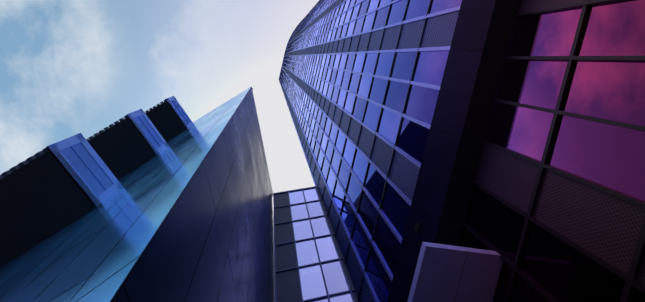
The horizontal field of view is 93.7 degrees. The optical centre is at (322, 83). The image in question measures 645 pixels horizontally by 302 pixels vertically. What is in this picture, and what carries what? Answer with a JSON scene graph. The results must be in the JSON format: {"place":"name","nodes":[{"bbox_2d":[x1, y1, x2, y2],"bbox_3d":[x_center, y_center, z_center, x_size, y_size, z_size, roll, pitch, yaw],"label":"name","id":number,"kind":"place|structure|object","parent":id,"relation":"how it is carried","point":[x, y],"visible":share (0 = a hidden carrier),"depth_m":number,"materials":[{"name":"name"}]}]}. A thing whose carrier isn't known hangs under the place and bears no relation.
{"place":"outdoors","nodes":[
{"label":"outdoors","id":0,"kind":"place"},
{"bbox_2d":[0,89,272,301],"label":"panel seams","id":1,"kind":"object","parent":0,"point":[158,229],"depth_m":8.10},
{"bbox_2d":[0,101,186,266],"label":"block balcony slabs","id":2,"kind":"structure","parent":1,"relation":"attached to","point":[43,197],"depth_m":11.48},
{"bbox_2d":[0,100,165,179],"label":"block balcony ribs","id":3,"kind":"object","parent":2,"relation":"attached to","point":[23,163],"visible":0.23,"depth_m":11.29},
{"bbox_2d":[46,96,193,207],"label":"balcony screen frames","id":4,"kind":"structure","parent":2,"relation":"attached to","point":[71,141],"depth_m":13.07,"materials":[{"name":"metal"}]},
{"bbox_2d":[61,100,189,196],"bbox_3d":[-10.229,3.236,15.661,0.030,20.720,2.282,-32,-81,-6],"label":"balcony glass screen","id":5,"kind":"object","parent":4,"relation":"attached to","point":[82,170],"visible":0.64,"depth_m":12.74,"materials":[{"name":"blue glass"}]},
{"bbox_2d":[0,87,250,301],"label":"building facade","id":6,"kind":"structure","parent":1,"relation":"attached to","point":[66,270],"depth_m":7.43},
{"bbox_2d":[112,87,274,301],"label":"building wall","id":7,"kind":"structure","parent":1,"relation":"attached to","point":[164,268],"depth_m":9.17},
{"bbox_2d":[0,0,318,192],"label":"sky","id":8,"kind":"structure","parent":0,"point":[68,68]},
{"bbox_2d":[279,0,431,299],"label":"tower transom caps","id":9,"kind":"object","parent":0,"point":[306,17],"visible":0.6,"depth_m":30.73,"materials":[{"name":"blue metal"}]},
{"bbox_2d":[280,0,458,301],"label":"perforated panels","id":10,"kind":"object","parent":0,"point":[404,171],"visible":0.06,"depth_m":19.76,"materials":[{"name":"metal"}]},
{"bbox_2d":[279,0,459,301],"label":"tower fins","id":11,"kind":"object","parent":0,"point":[410,158],"visible":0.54,"depth_m":20.68,"materials":[{"name":"blue metal"}]},
{"bbox_2d":[280,0,461,301],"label":"tower glass panels","id":12,"kind":"object","parent":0,"point":[420,106],"visible":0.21,"depth_m":19.89,"materials":[{"name":"blue glass"}]},
{"bbox_2d":[414,222,420,233],"bbox_3d":[4.145,6.288,13.197,0.120,0.300,0.420,12,-87,-11],"label":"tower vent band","id":13,"kind":"object","parent":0,"point":[417,227],"visible":0.93,"depth_m":13.11,"materials":[{"name":"black metal"}]},
{"bbox_2d":[387,0,495,301],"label":"tower metal band","id":14,"kind":"object","parent":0,"point":[452,103],"visible":0.87,"depth_m":13.00,"materials":[{"name":"black metal"}]},
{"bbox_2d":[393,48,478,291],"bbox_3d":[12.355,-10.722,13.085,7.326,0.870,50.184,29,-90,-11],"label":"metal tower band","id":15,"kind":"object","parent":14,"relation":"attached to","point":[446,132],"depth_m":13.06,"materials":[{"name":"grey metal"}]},
{"bbox_2d":[407,242,502,301],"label":"tower light canopy","id":16,"kind":"object","parent":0,"point":[438,273],"visible":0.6,"depth_m":10.45,"materials":[{"name":"metal"}]},
{"bbox_2d":[430,0,517,245],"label":"tower recess soffit","id":17,"kind":"structure","parent":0,"point":[498,32],"depth_m":12.69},
{"bbox_2d":[458,186,644,301],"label":"window panes","id":18,"kind":"structure","parent":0,"point":[556,268],"depth_m":9.58,"materials":[{"name":"black glass"}]},
{"label":"ground","id":19,"kind":"structure","parent":0,"visible":0},
{"bbox_2d":[273,186,355,301],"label":"link mullions and body","id":20,"kind":"object","parent":19,"relation":"on","point":[320,263],"visible":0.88,"depth_m":21.27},
{"bbox_2d":[274,188,358,301],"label":"wall panels","id":21,"kind":"object","parent":20,"relation":"in","point":[287,286],"visible":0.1,"depth_m":21.02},
{"bbox_2d":[289,188,352,301],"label":"windows","id":22,"kind":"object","parent":20,"relation":"in","point":[312,282],"visible":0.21,"depth_m":21.00,"materials":[{"name":"blue glass"}]},
{"bbox_2d":[455,0,644,301],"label":"podium mullions","id":23,"kind":"object","parent":19,"relation":"on","point":[632,282],"visible":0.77,"depth_m":9.84,"materials":[{"name":"black metal"}]},
{"bbox_2d":[475,0,644,283],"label":"podium perforated panels","id":24,"kind":"object","parent":23,"relation":"in","point":[603,225],"visible":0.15,"depth_m":8.99,"materials":[{"name":"black metal"}]},
{"bbox_2d":[486,0,644,201],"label":"window panes","id":25,"kind":"structure","parent":23,"relation":"in","point":[609,156],"depth_m":9.28,"materials":[{"name":"purple glass"}]}
]}

